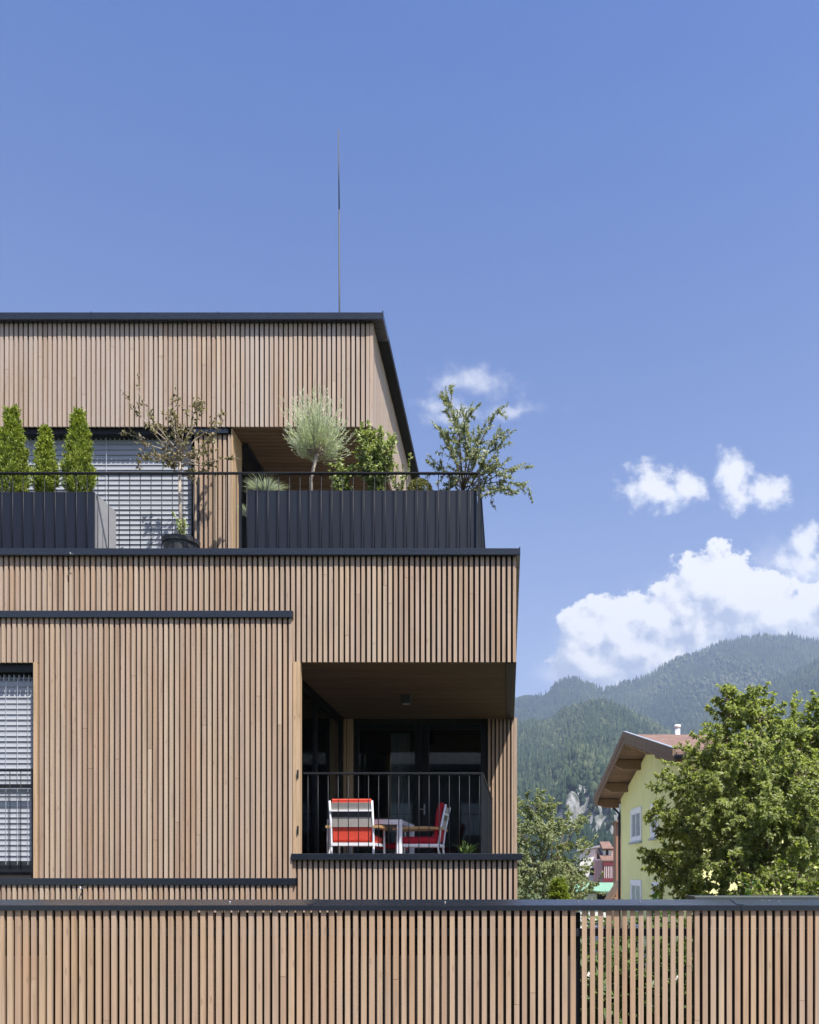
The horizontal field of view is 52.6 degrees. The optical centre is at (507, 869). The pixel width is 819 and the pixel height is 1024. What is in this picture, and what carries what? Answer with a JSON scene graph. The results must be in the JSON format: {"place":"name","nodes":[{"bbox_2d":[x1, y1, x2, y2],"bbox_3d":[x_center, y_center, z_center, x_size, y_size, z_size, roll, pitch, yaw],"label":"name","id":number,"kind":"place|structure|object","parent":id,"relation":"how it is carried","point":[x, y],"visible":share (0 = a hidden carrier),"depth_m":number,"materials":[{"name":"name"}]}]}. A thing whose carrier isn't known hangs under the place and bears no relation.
{"place":"outdoors","nodes":[
{"label":"outdoors","id":0,"kind":"place"},
{"bbox_2d":[375,843,407,853],"bbox_3d":[-1.536,-0.109,10.750,0.410,0.472,0.410,0,0,0],"label":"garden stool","id":1,"kind":"object","parent":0,"point":[392,847],"visible":0.23,"depth_m":10.55,"materials":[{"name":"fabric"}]},
{"bbox_2d":[0,0,818,697],"label":"sky","id":2,"kind":"structure","parent":0,"point":[598,220],"materials":[{"name":"blue"}]},
{"bbox_2d":[517,875,604,924],"bbox_3d":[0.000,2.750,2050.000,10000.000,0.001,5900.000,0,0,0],"label":"ground","id":3,"kind":"structure","parent":0,"point":[532,898],"depth_m":88.33,"materials":[{"name":"green plant"}]},
{"bbox_2d":[0,311,521,911],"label":"apartment building","id":4,"kind":"structure","parent":3,"relation":"on","point":[222,713],"depth_m":8.93,"materials":[{"name":"wood"}]},
{"bbox_2d":[0,664,32,869],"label":"window","id":5,"kind":"structure","parent":4,"relation":"in","point":[16,697],"depth_m":9.03,"materials":[{"name":"metal"}]},
{"bbox_2d":[0,492,115,547],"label":"planter","id":6,"kind":"object","parent":4,"relation":"on","point":[5,519],"visible":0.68,"depth_m":9.09,"materials":[{"name":"metal"}]},
{"bbox_2d":[0,403,33,491],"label":"thuja","id":7,"kind":"object","parent":6,"relation":"in","point":[12,445],"visible":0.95,"depth_m":9.26,"materials":[{"name":"green plant"}]},
{"bbox_2d":[29,423,61,491],"bbox_3d":[-5.277,-4.682,9.343,0.336,0.830,0.333,0,0,0],"label":"thuja","id":8,"kind":"object","parent":6,"relation":"in","point":[44,460],"visible":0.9,"depth_m":9.28,"materials":[{"name":"green plant"}]},
{"bbox_2d":[58,406,98,491],"bbox_3d":[-4.886,-4.771,9.330,0.450,1.022,0.442,0,0,0],"label":"thuja","id":9,"kind":"object","parent":6,"relation":"in","point":[78,449],"visible":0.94,"depth_m":9.26,"materials":[{"name":"green plant"}]},
{"bbox_2d":[1,428,194,547],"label":"window","id":10,"kind":"structure","parent":4,"relation":"in","point":[113,452],"depth_m":10.17,"materials":[{"name":"metal"}]},
{"bbox_2d":[162,533,200,547],"bbox_3d":[-3.793,-3.514,9.500,0.426,0.604,0.426,0,0,0],"label":"flower pot","id":11,"kind":"object","parent":4,"relation":"on","point":[182,541],"visible":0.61,"depth_m":9.33,"materials":[{"name":"plastic"}]},
{"bbox_2d":[171,511,188,534],"bbox_3d":[-3.783,-3.952,9.483,0.162,0.333,0.260,0,0,0],"label":"young plant","id":12,"kind":"object","parent":11,"relation":"on","point":[180,523],"visible":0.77,"depth_m":9.44,"materials":[{"name":"green plant"}]},
{"bbox_2d":[121,374,241,533],"bbox_3d":[-3.853,-4.720,9.516,1.437,1.868,0.828,0,0,0],"label":"ornamental tree","id":13,"kind":"object","parent":11,"relation":"in","point":[179,453],"visible":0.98,"depth_m":9.48,"materials":[{"name":"green plant"}]},
{"bbox_2d":[242,467,254,547],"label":"terrace window","id":14,"kind":"structure","parent":4,"relation":"in","point":[243,481],"depth_m":11.08,"materials":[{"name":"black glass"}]},
{"bbox_2d":[302,682,342,853],"bbox_3d":[-2.500,-1.065,10.627,0.060,2.390,3.266,0,0,0],"label":"side window","id":15,"kind":"structure","parent":4,"relation":"in","point":[322,727],"depth_m":10.85,"materials":[{"name":"black glass"}]},
{"bbox_2d":[338,130,339,311],"bbox_3d":[-2.384,-8.607,11.600,0.340,3.749,0.340,0,0,0],"label":"lightning rod","id":16,"kind":"object","parent":4,"relation":"on","point":[339,220],"visible":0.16,"depth_m":11.59,"materials":[{"name":"metal"}]},
{"bbox_2d":[325,799,387,853],"bbox_3d":[-1.791,-0.346,9.697,0.622,0.947,0.647,0,0,2],"label":"garden chair","id":17,"kind":"object","parent":4,"relation":"on","point":[353,823],"visible":0.81,"depth_m":9.44,"materials":[{"name":"red fabric"}]},
{"bbox_2d":[247,490,477,547],"bbox_3d":[-1.625,-3.712,9.333,2.551,0.998,0.504,0,0,0],"label":"planter","id":18,"kind":"object","parent":4,"relation":"on","point":[331,518],"visible":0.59,"depth_m":9.09,"materials":[{"name":"metal"}]},
{"bbox_2d":[235,504,245,516],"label":"fescue grass","id":19,"kind":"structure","parent":18,"relation":"in","point":[243,510],"depth_m":9.34,"materials":[{"name":"green plant"}]},
{"bbox_2d":[242,474,287,491],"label":"fescue grass","id":20,"kind":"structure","parent":18,"relation":"in","point":[263,486],"depth_m":9.15,"materials":[{"name":"green plant"}]},
{"bbox_2d":[279,379,357,489],"bbox_3d":[-2.136,-4.832,9.325,0.911,1.347,0.862,0,0,0],"label":"willow standard","id":21,"kind":"object","parent":18,"relation":"on","point":[314,428],"visible":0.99,"depth_m":9.24,"materials":[{"name":"green plant"}]},
{"bbox_2d":[327,457,358,489],"bbox_3d":[-1.905,-4.427,9.327,0.303,0.501,0.529,0,0,-31],"label":"evergreen shrub","id":22,"kind":"object","parent":18,"relation":"on","point":[336,481],"visible":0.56,"depth_m":9.27,"materials":[{"name":"green plant"}]},
{"bbox_2d":[351,419,398,489],"bbox_3d":[-1.522,-4.628,9.352,0.575,0.901,0.653,0,0,0],"label":"evergreen shrub","id":23,"kind":"object","parent":18,"relation":"on","point":[372,459],"visible":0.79,"depth_m":9.25,"materials":[{"name":"green plant"}]},
{"bbox_2d":[383,450,411,489],"bbox_3d":[-1.251,-4.468,9.365,0.358,0.581,0.296,0,0,0],"label":"evergreen shrub","id":24,"kind":"object","parent":18,"relation":"on","point":[402,479],"visible":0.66,"depth_m":9.31,"materials":[{"name":"green plant"}]},
{"bbox_2d":[407,477,431,489],"bbox_3d":[-1.004,-4.300,9.334,0.315,0.322,0.322,0,0,0],"label":"box ball","id":25,"kind":"object","parent":18,"relation":"in","point":[421,482],"visible":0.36,"depth_m":9.25,"materials":[{"name":"green plant"}]},
{"bbox_2d":[425,383,534,509],"bbox_3d":[-0.332,-4.881,9.377,1.285,1.387,0.938,0,0,0],"label":"olive tree","id":26,"kind":"object","parent":18,"relation":"in","point":[474,455],"visible":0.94,"depth_m":9.32,"materials":[{"name":"green plant"}]},
{"bbox_2d":[326,818,413,853],"bbox_3d":[-1.720,-0.249,10.450,0.903,0.750,1.300,0,0,0],"label":"garden table","id":27,"kind":"object","parent":4,"relation":"on","point":[393,822],"visible":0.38,"depth_m":9.80,"materials":[{"name":"white metal"}]},
{"bbox_2d":[401,694,410,704],"bbox_3d":[-1.320,-2.202,10.600,0.120,0.119,0.120,0,0,0],"label":"ceiling light","id":28,"kind":"object","parent":4,"relation":"attached to","point":[405,699],"visible":1,"depth_m":10.54,"materials":[{"name":"black metal"}]},
{"bbox_2d":[355,724,486,853],"bbox_3d":[-1.310,-1.035,12.315,1.991,2.331,0.131,0,0,0],"label":"glazed door","id":29,"kind":"structure","parent":4,"relation":"in","point":[421,730],"depth_m":12.31,"materials":[{"name":"black glass"}]},
{"bbox_2d":[392,802,450,853],"bbox_3d":[-1.056,-0.346,10.149,0.647,0.947,0.622,0,0,2],"label":"garden chair","id":30,"kind":"object","parent":4,"relation":"on","point":[423,842],"visible":0.73,"depth_m":9.92,"materials":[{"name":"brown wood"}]},
{"bbox_2d":[0,899,818,1023],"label":"slat fence","id":31,"kind":"object","parent":3,"relation":"on","point":[347,962],"visible":1,"depth_m":5.98,"materials":[{"name":"wood"}]},
{"bbox_2d":[547,875,571,899],"bbox_3d":[1.278,1.435,19.988,1.070,2.668,1.075,0,0,0],"label":"yellow conifer","id":32,"kind":"object","parent":3,"relation":"on","point":[558,887],"visible":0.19,"depth_m":19.88,"materials":[{"name":"green plant"}]},
{"bbox_2d":[580,897,677,1023],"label":"garden shrub","id":33,"kind":"object","parent":3,"relation":"on","point":[604,982],"visible":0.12,"depth_m":7.87,"materials":[{"name":"green plant"}]},
{"bbox_2d":[580,911,693,1023],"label":"garden shrub","id":34,"kind":"object","parent":3,"relation":"on","point":[612,983],"visible":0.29,"depth_m":7.75,"materials":[{"name":"green plant"}]},
{"bbox_2d":[604,879,757,1023],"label":"garden shrub","id":35,"kind":"object","parent":3,"relation":"on","point":[747,892],"visible":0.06,"depth_m":8.32,"materials":[{"name":"green plant"}]},
{"bbox_2d":[636,681,818,913],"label":"walnut tree","id":36,"kind":"object","parent":3,"relation":"on","point":[738,774],"visible":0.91,"depth_m":13.20,"materials":[{"name":"green plant"}]},
{"bbox_2d":[686,895,818,1023],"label":"bin shelter","id":37,"kind":"object","parent":3,"relation":"on","point":[753,897],"visible":0.16,"depth_m":7.36,"materials":[{"name":"metal"}]},
{"bbox_2d":[726,851,818,894],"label":"lime shrub","id":38,"kind":"object","parent":3,"relation":"on","point":[778,890],"visible":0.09,"depth_m":10.42,"materials":[{"name":"green plant"}]},
{"bbox_2d":[522,718,623,874],"bbox_3d":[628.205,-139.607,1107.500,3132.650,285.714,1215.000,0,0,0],"label":"mountain","id":39,"kind":"structure","parent":0,"point":[576,807],"depth_m":637.58,"materials":[{"name":"grey stone"}]},
{"bbox_2d":[570,845,600,882],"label":"village house","id":40,"kind":"structure","parent":0,"point":[593,855],"depth_m":92.00,"materials":[{"name":"paint"}]},
{"bbox_2d":[575,883,612,920],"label":"shed","id":41,"kind":"structure","parent":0,"point":[604,888],"depth_m":44.00,"materials":[{"name":"green"}]},
{"bbox_2d":[597,894,605,899],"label":"window","id":42,"kind":"structure","parent":41,"relation":"in","point":[599,897],"depth_m":43.95,"materials":[{"name":"black glass"}]},
{"bbox_2d":[594,842,612,882],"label":"village house","id":43,"kind":"structure","parent":0,"point":[605,854],"depth_m":84.43,"materials":[{"name":"paint"}]},
{"bbox_2d":[604,820,620,924],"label":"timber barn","id":44,"kind":"structure","parent":0,"point":[612,894],"depth_m":39.00,"materials":[{"name":"brown wood"}]},
{"bbox_2d":[580,925,677,978],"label":"yard","id":45,"kind":"structure","parent":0,"point":[596,937],"depth_m":28.29,"materials":[{"name":"green plant"}]},
{"bbox_2d":[517,788,605,926],"bbox_3d":[0.648,0.223,22.476,3.696,5.057,2.931,0,0,40],"label":"garden tree","id":46,"kind":"object","parent":45,"relation":"on","point":[547,868],"visible":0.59,"depth_m":22.14,"materials":[{"name":"green plant"}]},
{"bbox_2d":[514,637,818,730],"bbox_3d":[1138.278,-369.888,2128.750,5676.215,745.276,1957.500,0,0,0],"label":"mountain","id":47,"kind":"structure","parent":0,"point":[749,654],"depth_m":2409.11,"materials":[{"name":"green plant"}]},
{"bbox_2d":[514,631,818,872],"bbox_3d":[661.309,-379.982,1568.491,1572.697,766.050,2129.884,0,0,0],"label":"forest","id":48,"kind":"object","parent":47,"relation":"on","point":[562,759],"visible":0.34,"depth_m":1805.07,"materials":[{"name":"green plant"}]},
{"bbox_2d":[593,724,818,948],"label":"yellow house","id":49,"kind":"structure","parent":0,"point":[634,765],"depth_m":28.77,"materials":[{"name":"paint"}]},
{"bbox_2d":[628,806,641,844],"bbox_3d":[4.612,-1.602,29.730,0.109,1.293,2.032,0,0,-2],"label":"window","id":50,"kind":"structure","parent":49,"relation":"in","point":[636,813],"depth_m":29.68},
{"bbox_2d":[628,880,641,927],"bbox_3d":[4.612,1.209,29.730,0.109,1.692,2.032,0,0,-2],"label":"window","id":51,"kind":"structure","parent":49,"relation":"in","point":[635,885],"depth_m":29.68,"materials":[{"name":"white"}]},
{"bbox_2d":[648,804,658,840],"bbox_3d":[4.736,-1.581,26.662,0.109,1.199,1.210,0,0,-2],"label":"window","id":52,"kind":"structure","parent":49,"relation":"in","point":[652,835],"depth_m":26.86,"materials":[{"name":"white glass"}]},
{"bbox_2d":[652,882,658,899],"bbox_3d":[4.776,1.083,26.478,0.044,1.390,1.022,0,0,-2],"label":"window","id":53,"kind":"structure","parent":49,"relation":"in","point":[654,883],"depth_m":26.56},
{"bbox_2d":[696,664,818,727],"bbox_3d":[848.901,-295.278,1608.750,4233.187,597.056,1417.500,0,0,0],"label":"mountain","id":54,"kind":"structure","parent":0,"point":[789,689],"depth_m":1818.49,"materials":[{"name":"green plant"}]},
{"bbox_3d":[-0.533,0.001,10.400,0.310,0.250,0.310,0,0,0],"label":"flower pot","id":55,"kind":"object","parent":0,"visible":0},
{"bbox_2d":[452,840,480,853],"bbox_3d":[-0.540,-0.235,10.411,0.453,0.310,0.406,0,0,0],"label":"yucca plant","id":56,"kind":"object","parent":55,"relation":"in","point":[464,848],"visible":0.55,"depth_m":10.36,"materials":[{"name":"green plant"}]}
]}

